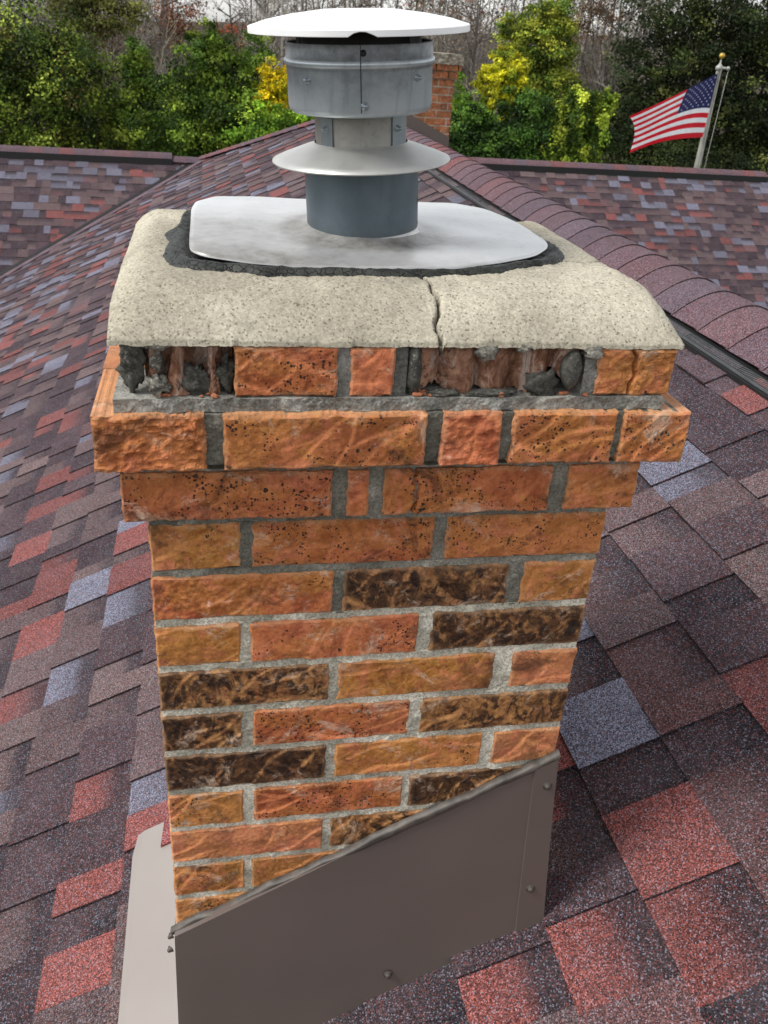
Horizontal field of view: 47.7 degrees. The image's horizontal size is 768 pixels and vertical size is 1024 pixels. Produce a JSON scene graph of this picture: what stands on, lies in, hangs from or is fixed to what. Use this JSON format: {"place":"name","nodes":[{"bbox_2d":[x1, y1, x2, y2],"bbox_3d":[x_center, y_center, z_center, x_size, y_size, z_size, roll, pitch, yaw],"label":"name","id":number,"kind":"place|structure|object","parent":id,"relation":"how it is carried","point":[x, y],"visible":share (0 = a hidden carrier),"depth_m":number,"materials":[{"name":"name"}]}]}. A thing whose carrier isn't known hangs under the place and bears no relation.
{"place":"outdoors","nodes":[
{"label":"outdoors","id":0,"kind":"place"},
{"bbox_2d":[0,16,764,159],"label":"hill","id":1,"kind":"structure","parent":0,"point":[223,24],"depth_m":108.92,"materials":[{"name":"brown plant"}]},
{"bbox_2d":[146,0,220,97],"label":"tree","id":2,"kind":"object","parent":1,"relation":"on","point":[177,15],"visible":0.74,"depth_m":54.55,"materials":[{"name":"brown plant"}]},
{"bbox_2d":[209,20,252,123],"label":"tree","id":3,"kind":"object","parent":1,"relation":"on","point":[235,31],"visible":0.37,"depth_m":57.77,"materials":[{"name":"brown plant"}]},
{"bbox_2d":[0,0,767,163],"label":"woodland","id":4,"kind":"object","parent":1,"relation":"on","point":[473,36],"visible":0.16,"depth_m":65.20,"materials":[{"name":"grey plant"}]},
{"bbox_2d":[1,0,764,39],"label":"sky","id":5,"kind":"structure","parent":0,"point":[209,13],"materials":[{"name":"white"}]},
{"label":"ground","id":6,"kind":"structure","parent":0,"visible":0},
{"bbox_2d":[0,0,162,151],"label":"vine covered tree","id":7,"kind":"object","parent":6,"relation":"on","point":[61,71],"visible":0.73,"depth_m":25.30,"materials":[{"name":"green plant"}]},
{"bbox_2d":[27,0,154,112],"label":"evergreen tree","id":8,"kind":"object","parent":6,"relation":"on","point":[111,8],"visible":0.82,"depth_m":40.80,"materials":[{"name":"green plant"}]},
{"bbox_2d":[80,33,188,156],"bbox_3d":[-8.156,-11.870,28.697,3.955,6.914,3.309,-2,29,-11],"label":"leafy tree","id":9,"kind":"object","parent":6,"relation":"on","point":[140,72],"visible":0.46,"depth_m":27.43,"materials":[{"name":"green plant"}]},
{"bbox_2d":[111,4,189,77],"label":"bare tree","id":10,"kind":"object","parent":6,"relation":"on","point":[163,46],"visible":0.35,"depth_m":40.96,"materials":[{"name":"plant"}]},
{"bbox_2d":[120,16,284,156],"bbox_3d":[-5.367,-10.925,26.700,5.154,7.509,3.802,-2,29,-11],"label":"leafy tree","id":11,"kind":"object","parent":6,"relation":"on","point":[197,132],"visible":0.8,"depth_m":25.47,"materials":[{"name":"green plant"}]},
{"bbox_2d":[216,0,287,79],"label":"bare tree","id":12,"kind":"object","parent":6,"relation":"on","point":[246,30],"visible":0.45,"depth_m":46.88,"materials":[{"name":"plant"}]},
{"bbox_2d":[233,19,283,96],"bbox_3d":[-5.069,-15.563,34.927,1.998,7.796,2.192,-2,29,-11],"label":"leafy tree","id":13,"kind":"object","parent":6,"relation":"on","point":[259,39],"visible":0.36,"depth_m":33.66,"materials":[{"name":"green plant"}]},
{"bbox_2d":[216,98,314,146],"bbox_3d":[-2.603,-9.321,26.113,4.697,5.630,2.156,-2,29,-11],"label":"green bush","id":14,"kind":"object","parent":6,"relation":"on","point":[257,128],"visible":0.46,"depth_m":24.79,"materials":[{"name":"green plant"}]},
{"bbox_2d":[247,55,289,127],"bbox_3d":[-3.402,-10.420,26.943,1.506,6.653,1.340,-23,39,-40],"label":"yellow tree","id":15,"kind":"object","parent":6,"relation":"on","point":[274,85],"visible":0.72,"depth_m":25.55,"materials":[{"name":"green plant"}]},
{"bbox_2d":[0,119,767,1023],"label":"house","id":16,"kind":"structure","parent":6,"relation":"on","point":[656,901],"depth_m":1.90,"materials":[{"name":"tile"}]},
{"bbox_2d":[90,209,690,1023],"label":"chimney","id":17,"kind":"object","parent":16,"relation":"on","point":[368,505],"visible":0.87,"depth_m":0.96,"materials":[{"name":"brick"}]},
{"bbox_2d":[189,8,547,268],"bbox_3d":[-0.011,-0.414,0.949,0.398,0.238,0.322,-2,29,-11],"label":"flue vent","id":18,"kind":"object","parent":17,"relation":"on","point":[359,81],"visible":1,"depth_m":0.88,"materials":[{"name":"metal"}]},
{"bbox_2d":[406,52,463,146],"bbox_3d":[0.300,-3.666,8.062,0.658,1.081,0.569,-2,29,-11],"label":"chimney","id":19,"kind":"object","parent":16,"relation":"on","point":[433,121],"visible":0.3,"depth_m":7.83,"materials":[{"name":"brick"}]},
{"bbox_2d":[451,71,496,149],"bbox_3d":[2.999,-12.353,31.515,1.941,6.474,1.769,7,29,5],"label":"green bush","id":20,"kind":"object","parent":6,"relation":"on","point":[456,98],"visible":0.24,"depth_m":30.23,"materials":[{"name":"green plant"}]},
{"bbox_2d":[461,30,530,116],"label":"bare tree","id":21,"kind":"object","parent":6,"relation":"on","point":[475,87],"visible":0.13,"depth_m":47.26,"materials":[{"name":"brown plant"}]},
{"bbox_2d":[470,43,531,126],"bbox_3d":[3.582,-11.223,28.555,1.995,7.418,1.557,-15,34,-31],"label":"yellow tree","id":22,"kind":"object","parent":6,"relation":"on","point":[498,73],"visible":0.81,"depth_m":26.97,"materials":[{"name":"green plant"}]},
{"bbox_2d":[448,83,563,160],"bbox_3d":[3.846,-10.371,28.157,4.740,6.331,3.058,-2,29,-11],"label":"leafy tree","id":23,"kind":"object","parent":6,"relation":"on","point":[473,134],"visible":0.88,"depth_m":26.62,"materials":[{"name":"green plant"}]},
{"bbox_2d":[487,0,585,121],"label":"leafy tree","id":24,"kind":"object","parent":6,"relation":"on","point":[553,74],"visible":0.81,"depth_m":41.01,"materials":[{"name":"green plant"}]},
{"bbox_2d":[539,80,620,163],"bbox_3d":[5.840,-10.059,27.612,2.040,6.588,2.208,26,36,35],"label":"vine covered bush","id":25,"kind":"object","parent":6,"relation":"on","point":[592,113],"visible":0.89,"depth_m":26.33,"materials":[{"name":"green plant"}]},
{"bbox_2d":[566,0,640,92],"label":"bare tree","id":26,"kind":"object","parent":6,"relation":"on","point":[600,15],"visible":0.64,"depth_m":54.42,"materials":[{"name":"grey plant"}]},
{"bbox_2d":[578,31,680,124],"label":"bare tree","id":27,"kind":"object","parent":6,"relation":"on","point":[592,80],"visible":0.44,"depth_m":42.38,"materials":[{"name":"plant"}]},
{"bbox_2d":[600,30,678,116],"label":"bare tree","id":28,"kind":"object","parent":6,"relation":"on","point":[634,60],"visible":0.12,"depth_m":47.93,"materials":[{"name":"brown plant"}]},
{"bbox_2d":[530,83,767,173],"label":"dark bush","id":29,"kind":"object","parent":6,"relation":"on","point":[623,135],"visible":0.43,"depth_m":33.22,"materials":[{"name":"green plant"}]},
{"bbox_2d":[600,0,767,174],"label":"maple tree","id":30,"kind":"object","parent":6,"relation":"on","point":[742,123],"visible":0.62,"depth_m":33.15,"materials":[{"name":"green plant"}]},
{"bbox_2d":[694,53,729,167],"bbox_3d":[4.542,-3.225,13.929,0.147,7.329,0.212,-32,45,-48],"label":"flagpole","id":31,"kind":"object","parent":6,"relation":"on","point":[719,68],"visible":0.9,"depth_m":12.58,"materials":[{"name":"white metal"}]},
{"bbox_2d":[629,73,717,152],"bbox_3d":[4.040,-5.592,12.182,1.458,1.068,0.162,-9,31,-23],"label":"flag","id":32,"kind":"object","parent":31,"relation":"attached to","point":[683,114],"visible":1,"depth_m":12.25,"materials":[{"name":"multicoloured fabric"}]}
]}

